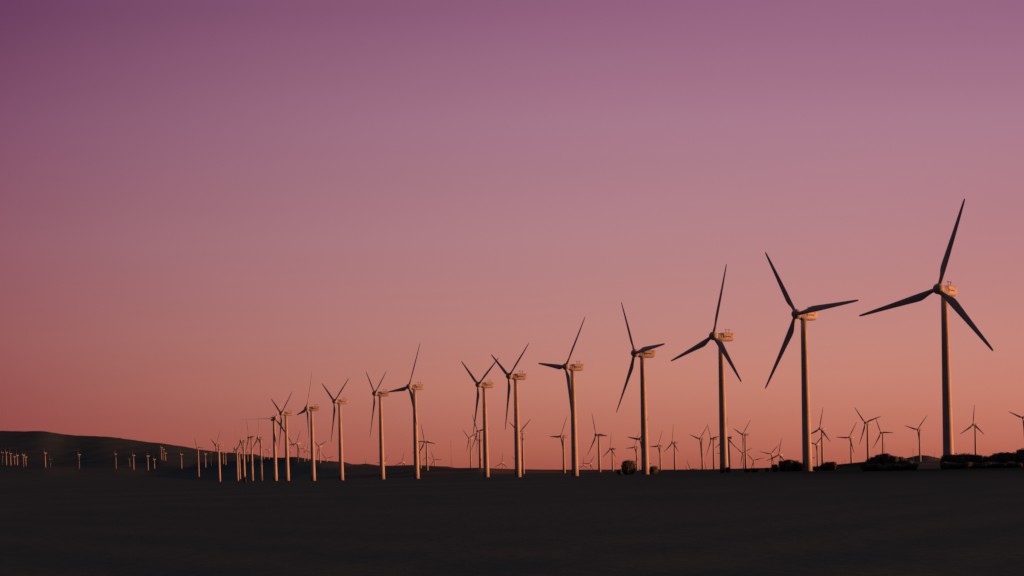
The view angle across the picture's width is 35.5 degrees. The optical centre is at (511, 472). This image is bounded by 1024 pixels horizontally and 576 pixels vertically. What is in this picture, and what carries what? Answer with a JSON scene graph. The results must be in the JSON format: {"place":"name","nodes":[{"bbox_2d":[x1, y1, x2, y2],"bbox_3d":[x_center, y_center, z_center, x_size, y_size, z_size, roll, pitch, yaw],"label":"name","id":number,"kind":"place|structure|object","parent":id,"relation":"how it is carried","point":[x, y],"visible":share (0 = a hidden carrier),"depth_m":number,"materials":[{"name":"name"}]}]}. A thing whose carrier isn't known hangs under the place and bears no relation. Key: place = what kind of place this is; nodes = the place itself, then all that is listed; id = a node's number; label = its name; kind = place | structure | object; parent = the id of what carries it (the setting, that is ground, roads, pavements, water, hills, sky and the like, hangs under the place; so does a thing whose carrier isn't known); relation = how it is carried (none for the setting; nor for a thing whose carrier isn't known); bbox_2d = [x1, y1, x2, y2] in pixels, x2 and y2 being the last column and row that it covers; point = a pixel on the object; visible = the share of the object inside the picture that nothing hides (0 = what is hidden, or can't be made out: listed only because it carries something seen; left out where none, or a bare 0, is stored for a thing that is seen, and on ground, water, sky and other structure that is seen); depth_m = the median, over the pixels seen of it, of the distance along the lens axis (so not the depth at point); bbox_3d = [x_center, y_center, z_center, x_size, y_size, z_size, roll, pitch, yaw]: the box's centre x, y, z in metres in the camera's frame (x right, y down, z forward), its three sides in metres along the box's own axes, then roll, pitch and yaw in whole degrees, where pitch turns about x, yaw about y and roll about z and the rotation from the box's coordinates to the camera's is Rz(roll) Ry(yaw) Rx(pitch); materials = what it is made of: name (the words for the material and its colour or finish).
{"place":"outdoors","nodes":[
{"label":"outdoors","id":0,"kind":"place"},
{"bbox_2d":[0,431,1023,575],"bbox_3d":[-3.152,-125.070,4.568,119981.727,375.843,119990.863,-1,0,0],"label":"ground","id":1,"kind":"structure","parent":0,"point":[97,513],"depth_m":68.79,"materials":[{"name":"black soil"}]},
{"bbox_2d":[193,438,200,477],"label":"wind turbine","id":2,"kind":"object","parent":1,"relation":"on","point":[198,448],"visible":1,"depth_m":3504.12,"materials":[{"name":"paint"}]},
{"bbox_2d":[211,429,223,481],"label":"wind turbine","id":3,"kind":"object","parent":1,"relation":"on","point":[219,469],"visible":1,"depth_m":1842.32,"materials":[{"name":"paint"}]},
{"bbox_2d":[231,431,240,480],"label":"wind turbine","id":4,"kind":"object","parent":1,"relation":"on","point":[236,450],"visible":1,"depth_m":2232.24,"materials":[{"name":"paint"}]},
{"bbox_2d":[234,447,242,479],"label":"wind turbine","id":5,"kind":"object","parent":1,"relation":"on","point":[239,453],"visible":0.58,"depth_m":2546.11,"materials":[{"name":"paint"}]},
{"bbox_2d":[237,431,247,480],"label":"wind turbine","id":6,"kind":"object","parent":1,"relation":"on","point":[243,449],"visible":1,"depth_m":1929.06,"materials":[{"name":"paint"}]},
{"bbox_2d":[244,419,255,480],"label":"wind turbine","id":7,"kind":"object","parent":1,"relation":"on","point":[252,473],"visible":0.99,"depth_m":1874.29,"materials":[{"name":"paint"}]},
{"bbox_2d":[251,423,264,480],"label":"wind turbine","id":8,"kind":"object","parent":1,"relation":"on","point":[261,467],"visible":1,"depth_m":1827.30,"materials":[{"name":"paint"}]},
{"bbox_2d":[264,392,292,480],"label":"wind turbine","id":9,"kind":"object","parent":1,"relation":"on","point":[275,476],"visible":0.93,"depth_m":1192.98,"materials":[{"name":"paint"}]},
{"bbox_2d":[271,393,293,480],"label":"wind turbine","id":10,"kind":"object","parent":1,"relation":"on","point":[287,474],"visible":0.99,"depth_m":1127.48,"materials":[{"name":"paint"}]},
{"bbox_2d":[290,433,299,462],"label":"wind turbine","id":11,"kind":"object","parent":1,"relation":"on","point":[296,443],"visible":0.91,"depth_m":5002.40,"materials":[{"name":"paint"}]},
{"bbox_2d":[297,374,319,480],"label":"wind turbine","id":12,"kind":"object","parent":1,"relation":"on","point":[311,410],"visible":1,"depth_m":1052.04,"materials":[{"name":"paint"}]},
{"bbox_2d":[314,441,324,462],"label":"wind turbine","id":13,"kind":"object","parent":1,"relation":"on","point":[319,446],"visible":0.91,"depth_m":5002.72,"materials":[{"name":"paint"}]},
{"bbox_2d":[322,378,348,479],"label":"wind turbine","id":14,"kind":"object","parent":1,"relation":"on","point":[339,403],"visible":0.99,"depth_m":1005.46,"materials":[{"name":"paint"}]},
{"bbox_2d":[366,372,388,478],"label":"wind turbine","id":15,"kind":"object","parent":1,"relation":"on","point":[380,394],"visible":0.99,"depth_m":942.10,"materials":[{"name":"paint"}]},
{"bbox_2d":[388,344,423,478],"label":"wind turbine","id":16,"kind":"object","parent":1,"relation":"on","point":[414,388],"visible":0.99,"depth_m":877.49,"materials":[{"name":"paint"}]},
{"bbox_2d":[412,440,422,467],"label":"wind turbine","id":17,"kind":"object","parent":1,"relation":"on","point":[420,442],"visible":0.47,"depth_m":2817.05,"materials":[{"name":"paint"}]},
{"bbox_2d":[419,426,434,470],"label":"wind turbine","id":18,"kind":"object","parent":1,"relation":"on","point":[424,441],"visible":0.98,"depth_m":2083.93,"materials":[{"name":"paint"}]},
{"bbox_2d":[462,429,475,467],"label":"wind turbine","id":19,"kind":"object","parent":1,"relation":"on","point":[470,437],"visible":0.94,"depth_m":2883.92,"materials":[{"name":"paint"}]},
{"bbox_2d":[471,415,482,467],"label":"wind turbine","id":20,"kind":"object","parent":1,"relation":"on","point":[480,431],"visible":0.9,"depth_m":1960.03,"materials":[{"name":"paint"}]},
{"bbox_2d":[461,359,497,476],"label":"wind turbine","id":21,"kind":"object","parent":1,"relation":"on","point":[483,385],"visible":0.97,"depth_m":831.39,"materials":[{"name":"paint"}]},
{"bbox_2d":[491,343,528,476],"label":"wind turbine","id":22,"kind":"object","parent":1,"relation":"on","point":[515,377],"visible":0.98,"depth_m":758.26,"materials":[{"name":"paint"}]},
{"bbox_2d":[509,419,530,473],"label":"wind turbine","id":23,"kind":"object","parent":1,"relation":"on","point":[522,433],"visible":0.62,"depth_m":1749.57,"materials":[{"name":"paint"}]},
{"bbox_2d":[550,417,567,472],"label":"wind turbine","id":24,"kind":"object","parent":1,"relation":"on","point":[561,436],"visible":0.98,"depth_m":1745.22,"materials":[{"name":"paint"}]},
{"bbox_2d":[538,317,584,475],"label":"wind turbine","id":25,"kind":"object","parent":1,"relation":"on","point":[571,368],"visible":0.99,"depth_m":707.40,"materials":[{"name":"paint"}]},
{"bbox_2d":[588,416,606,471],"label":"wind turbine","id":26,"kind":"object","parent":1,"relation":"on","point":[599,456],"visible":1,"depth_m":1682.55,"materials":[{"name":"paint"}]},
{"bbox_2d":[603,441,615,470],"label":"wind turbine","id":27,"kind":"object","parent":1,"relation":"on","point":[611,449],"visible":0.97,"depth_m":2426.15,"materials":[{"name":"paint"}]},
{"bbox_2d":[621,460,637,474],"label":"bush","id":28,"kind":"object","parent":1,"relation":"on","point":[628,467],"visible":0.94,"depth_m":598.65,"materials":[{"name":"green plant"}]},
{"bbox_2d":[626,432,639,470],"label":"wind turbine","id":29,"kind":"object","parent":1,"relation":"on","point":[634,447],"visible":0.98,"depth_m":2414.17,"materials":[{"name":"paint"}]},
{"bbox_2d":[628,419,647,445],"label":"wind turbine","id":30,"kind":"object","parent":1,"relation":"on","point":[639,439],"visible":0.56,"depth_m":1603.28,"materials":[{"name":"paint"}]},
{"bbox_2d":[616,302,664,474],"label":"wind turbine","id":31,"kind":"object","parent":1,"relation":"on","point":[642,353],"visible":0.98,"depth_m":631.28,"materials":[{"name":"paint"}]},
{"bbox_2d":[649,466,658,473],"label":"bush","id":32,"kind":"object","parent":1,"relation":"on","point":[653,470],"visible":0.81,"depth_m":598.98,"materials":[{"name":"green plant"}]},
{"bbox_2d":[650,430,663,469],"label":"wind turbine","id":33,"kind":"object","parent":1,"relation":"on","point":[659,447],"visible":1,"depth_m":2325.10,"materials":[{"name":"paint"}]},
{"bbox_2d":[664,434,677,469],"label":"wind turbine","id":34,"kind":"object","parent":1,"relation":"on","point":[673,443],"visible":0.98,"depth_m":2176.04,"materials":[{"name":"paint"}]},
{"bbox_2d":[691,427,706,468],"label":"wind turbine","id":35,"kind":"object","parent":1,"relation":"on","point":[701,449],"visible":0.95,"depth_m":2204.67,"materials":[{"name":"paint"}]},
{"bbox_2d":[671,264,740,472],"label":"wind turbine","id":36,"kind":"object","parent":1,"relation":"on","point":[719,339],"visible":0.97,"depth_m":574.50,"materials":[{"name":"paint"}]},
{"bbox_2d":[706,425,718,468],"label":"wind turbine","id":37,"kind":"object","parent":1,"relation":"on","point":[714,438],"visible":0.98,"depth_m":2108.90,"materials":[{"name":"paint"}]},
{"bbox_2d":[715,436,734,468],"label":"wind turbine","id":38,"kind":"object","parent":1,"relation":"on","point":[729,438],"visible":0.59,"depth_m":1973.39,"materials":[{"name":"paint"}]},
{"bbox_2d":[733,421,749,468],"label":"wind turbine","id":39,"kind":"object","parent":1,"relation":"on","point":[744,440],"visible":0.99,"depth_m":1972.98,"materials":[{"name":"paint"}]},
{"bbox_2d":[734,445,749,468],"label":"wind turbine","id":40,"kind":"object","parent":1,"relation":"on","point":[742,456],"visible":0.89,"depth_m":3158.12,"materials":[{"name":"paint"}]},
{"bbox_2d":[751,468,758,471],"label":"bush","id":41,"kind":"object","parent":1,"relation":"on","point":[754,469],"visible":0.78,"depth_m":560.24,"materials":[{"name":"green plant"}]},
{"bbox_2d":[760,446,777,464],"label":"wind turbine","id":42,"kind":"object","parent":1,"relation":"on","point":[772,462],"visible":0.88,"depth_m":3186.64,"materials":[{"name":"paint"}]},
{"bbox_2d":[771,464,778,471],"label":"bush","id":43,"kind":"object","parent":1,"relation":"on","point":[775,468],"visible":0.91,"depth_m":557.89,"materials":[{"name":"green plant"}]},
{"bbox_2d":[767,442,783,460],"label":"wind turbine","id":44,"kind":"object","parent":1,"relation":"on","point":[780,455],"visible":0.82,"depth_m":2448.96,"materials":[{"name":"paint"}]},
{"bbox_2d":[778,461,784,471],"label":"bush","id":45,"kind":"object","parent":1,"relation":"on","point":[781,467],"visible":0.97,"depth_m":560.05,"materials":[{"name":"green plant"}]},
{"bbox_2d":[782,459,793,471],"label":"bush","id":46,"kind":"object","parent":1,"relation":"on","point":[788,465],"visible":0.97,"depth_m":558.47,"materials":[{"name":"green plant"}]},
{"bbox_2d":[792,460,798,470],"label":"bush","id":47,"kind":"object","parent":1,"relation":"on","point":[794,465],"visible":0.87,"depth_m":559.44,"materials":[{"name":"green plant"}]},
{"bbox_2d":[796,462,802,470],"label":"bush","id":48,"kind":"object","parent":1,"relation":"on","point":[799,466],"visible":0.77,"depth_m":558.22,"materials":[{"name":"green plant"}]},
{"bbox_2d":[765,252,858,470],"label":"wind turbine","id":49,"kind":"object","parent":1,"relation":"on","point":[808,314],"visible":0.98,"depth_m":509.01,"materials":[{"name":"paint"}]},
{"bbox_2d":[812,466,819,470],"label":"bush","id":50,"kind":"object","parent":1,"relation":"on","point":[815,468],"visible":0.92,"depth_m":559.33,"materials":[{"name":"green plant"}]},
{"bbox_2d":[811,435,823,465],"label":"wind turbine","id":51,"kind":"object","parent":1,"relation":"on","point":[816,444],"visible":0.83,"depth_m":2557.76,"materials":[{"name":"paint"}]},
{"bbox_2d":[811,409,829,463],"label":"wind turbine","id":52,"kind":"object","parent":1,"relation":"on","point":[822,453],"visible":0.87,"depth_m":1890.67,"materials":[{"name":"paint"}]},
{"bbox_2d":[820,464,826,470],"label":"bush","id":53,"kind":"object","parent":1,"relation":"on","point":[823,467],"visible":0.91,"depth_m":558.87,"materials":[{"name":"green plant"}]},
{"bbox_2d":[823,462,829,470],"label":"bush","id":54,"kind":"object","parent":1,"relation":"on","point":[827,463],"visible":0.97,"depth_m":559.36,"materials":[{"name":"green plant"}]},
{"bbox_2d":[829,462,836,470],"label":"bush","id":55,"kind":"object","parent":1,"relation":"on","point":[832,466],"visible":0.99,"depth_m":557.69,"materials":[{"name":"green plant"}]},
{"bbox_2d":[838,422,856,462],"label":"wind turbine","id":56,"kind":"object","parent":1,"relation":"on","point":[850,439],"visible":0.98,"depth_m":2273.66,"materials":[{"name":"paint"}]},
{"bbox_2d":[855,408,880,458],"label":"wind turbine","id":57,"kind":"object","parent":1,"relation":"on","point":[867,422],"visible":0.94,"depth_m":1825.69,"materials":[{"name":"paint"}]},
{"bbox_2d":[863,463,876,470],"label":"bush","id":58,"kind":"object","parent":1,"relation":"on","point":[869,467],"visible":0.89,"depth_m":426.97,"materials":[{"name":"green plant"}]},
{"bbox_2d":[868,457,879,463],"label":"bush","id":59,"kind":"object","parent":1,"relation":"on","point":[874,460],"visible":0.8,"depth_m":430.48,"materials":[{"name":"green plant"}]},
{"bbox_2d":[873,417,892,453],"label":"wind turbine","id":60,"kind":"object","parent":1,"relation":"on","point":[882,433],"visible":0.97,"depth_m":2249.79,"materials":[{"name":"paint"}]},
{"bbox_2d":[881,453,890,464],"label":"bush","id":61,"kind":"object","parent":1,"relation":"on","point":[885,458],"visible":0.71,"depth_m":430.33,"materials":[{"name":"green plant"}]},
{"bbox_2d":[891,456,898,463],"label":"bush","id":62,"kind":"object","parent":1,"relation":"on","point":[894,460],"visible":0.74,"depth_m":429.91,"materials":[{"name":"green plant"}]},
{"bbox_2d":[897,456,904,464],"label":"bush","id":63,"kind":"object","parent":1,"relation":"on","point":[901,460],"visible":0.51,"depth_m":431.78,"materials":[{"name":"green plant"}]},
{"bbox_2d":[906,463,918,469],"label":"bush","id":64,"kind":"object","parent":1,"relation":"on","point":[912,466],"visible":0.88,"depth_m":426.51,"materials":[{"name":"green plant"}]},
{"bbox_2d":[906,416,926,461],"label":"wind turbine","id":65,"kind":"object","parent":1,"relation":"on","point":[918,429],"visible":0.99,"depth_m":2151.53,"materials":[{"name":"paint"}]},
{"bbox_2d":[859,199,992,454],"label":"wind turbine","id":66,"kind":"object","parent":1,"relation":"on","point":[947,293],"visible":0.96,"depth_m":454.26,"materials":[{"name":"paint"}]},
{"bbox_2d":[940,455,945,462],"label":"bush","id":67,"kind":"object","parent":1,"relation":"on","point":[943,458],"visible":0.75,"depth_m":424.16,"materials":[{"name":"green plant"}]},
{"bbox_2d":[940,462,951,468],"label":"bush","id":68,"kind":"object","parent":1,"relation":"on","point":[944,465],"visible":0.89,"depth_m":420.87,"materials":[{"name":"green plant"}]},
{"bbox_2d":[946,454,953,462],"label":"bush","id":69,"kind":"object","parent":1,"relation":"on","point":[949,458],"visible":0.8,"depth_m":423.62,"materials":[{"name":"green plant"}]},
{"bbox_2d":[950,462,956,468],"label":"bush","id":70,"kind":"object","parent":1,"relation":"on","point":[952,465],"visible":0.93,"depth_m":421.03,"materials":[{"name":"green plant"}]},
{"bbox_2d":[953,454,959,462],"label":"bush","id":71,"kind":"object","parent":1,"relation":"on","point":[956,458],"visible":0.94,"depth_m":422.92,"materials":[{"name":"green plant"}]},
{"bbox_2d":[955,463,963,468],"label":"bush","id":72,"kind":"object","parent":1,"relation":"on","point":[958,465],"visible":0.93,"depth_m":420.46,"materials":[{"name":"green plant"}]},
{"bbox_2d":[959,453,966,462],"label":"bush","id":73,"kind":"object","parent":1,"relation":"on","point":[962,458],"visible":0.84,"depth_m":422.73,"materials":[{"name":"green plant"}]},
{"bbox_2d":[964,453,971,468],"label":"bush","id":74,"kind":"object","parent":1,"relation":"on","point":[968,457],"visible":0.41,"depth_m":423.17,"materials":[{"name":"green plant"}]},
{"bbox_2d":[962,461,974,468],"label":"bush","id":75,"kind":"object","parent":1,"relation":"on","point":[968,465],"visible":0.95,"depth_m":418.54,"materials":[{"name":"green plant"}]},
{"bbox_2d":[961,405,983,454],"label":"wind turbine","id":76,"kind":"object","parent":1,"relation":"on","point":[975,425],"visible":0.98,"depth_m":2071.45,"materials":[{"name":"paint"}]},
{"bbox_2d":[975,455,984,463],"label":"bush","id":77,"kind":"object","parent":1,"relation":"on","point":[980,459],"visible":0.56,"depth_m":423.70,"materials":[{"name":"green plant"}]},
{"bbox_2d":[976,463,987,467],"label":"bush","id":78,"kind":"object","parent":1,"relation":"on","point":[983,465],"visible":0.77,"depth_m":419.10,"materials":[{"name":"green plant"}]},
{"bbox_2d":[985,462,993,467],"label":"bush","id":79,"kind":"object","parent":1,"relation":"on","point":[990,464],"visible":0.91,"depth_m":420.01,"materials":[{"name":"green plant"}]},
{"bbox_2d":[989,455,999,462],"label":"bush","id":80,"kind":"object","parent":1,"relation":"on","point":[994,458],"visible":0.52,"depth_m":424.21,"materials":[{"name":"green plant"}]},
{"bbox_2d":[998,452,1005,462],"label":"bush","id":81,"kind":"object","parent":1,"relation":"on","point":[1001,456],"visible":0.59,"depth_m":424.49,"materials":[{"name":"green plant"}]},
{"bbox_2d":[997,463,1008,467],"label":"bush","id":82,"kind":"object","parent":1,"relation":"on","point":[1003,465],"visible":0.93,"depth_m":419.08,"materials":[{"name":"green plant"}]},
{"bbox_2d":[1004,452,1010,467],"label":"bush","id":83,"kind":"object","parent":1,"relation":"on","point":[1007,457],"visible":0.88,"depth_m":422.81,"materials":[{"name":"green plant"}]},
{"bbox_2d":[1010,453,1015,461],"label":"bush","id":84,"kind":"object","parent":1,"relation":"on","point":[1013,457],"visible":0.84,"depth_m":422.82,"materials":[{"name":"green plant"}]},
{"bbox_2d":[1010,412,1023,431],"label":"wind turbine","id":85,"kind":"object","parent":1,"relation":"on","point":[1020,417],"visible":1,"depth_m":1863.65,"materials":[{"name":"paint"}]},
{"bbox_2d":[1011,462,1023,467],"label":"bush","id":86,"kind":"object","parent":1,"relation":"on","point":[1017,464],"visible":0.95,"depth_m":419.12,"materials":[{"name":"green plant"}]},
{"bbox_2d":[1016,449,1023,462],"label":"bush","id":87,"kind":"object","parent":1,"relation":"on","point":[1019,455],"visible":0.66,"depth_m":423.14,"materials":[{"name":"green plant"}]},
{"bbox_2d":[0,0,1023,469],"label":"sky","id":88,"kind":"structure","parent":0,"point":[209,209],"materials":[{"name":"pink"}]}
]}

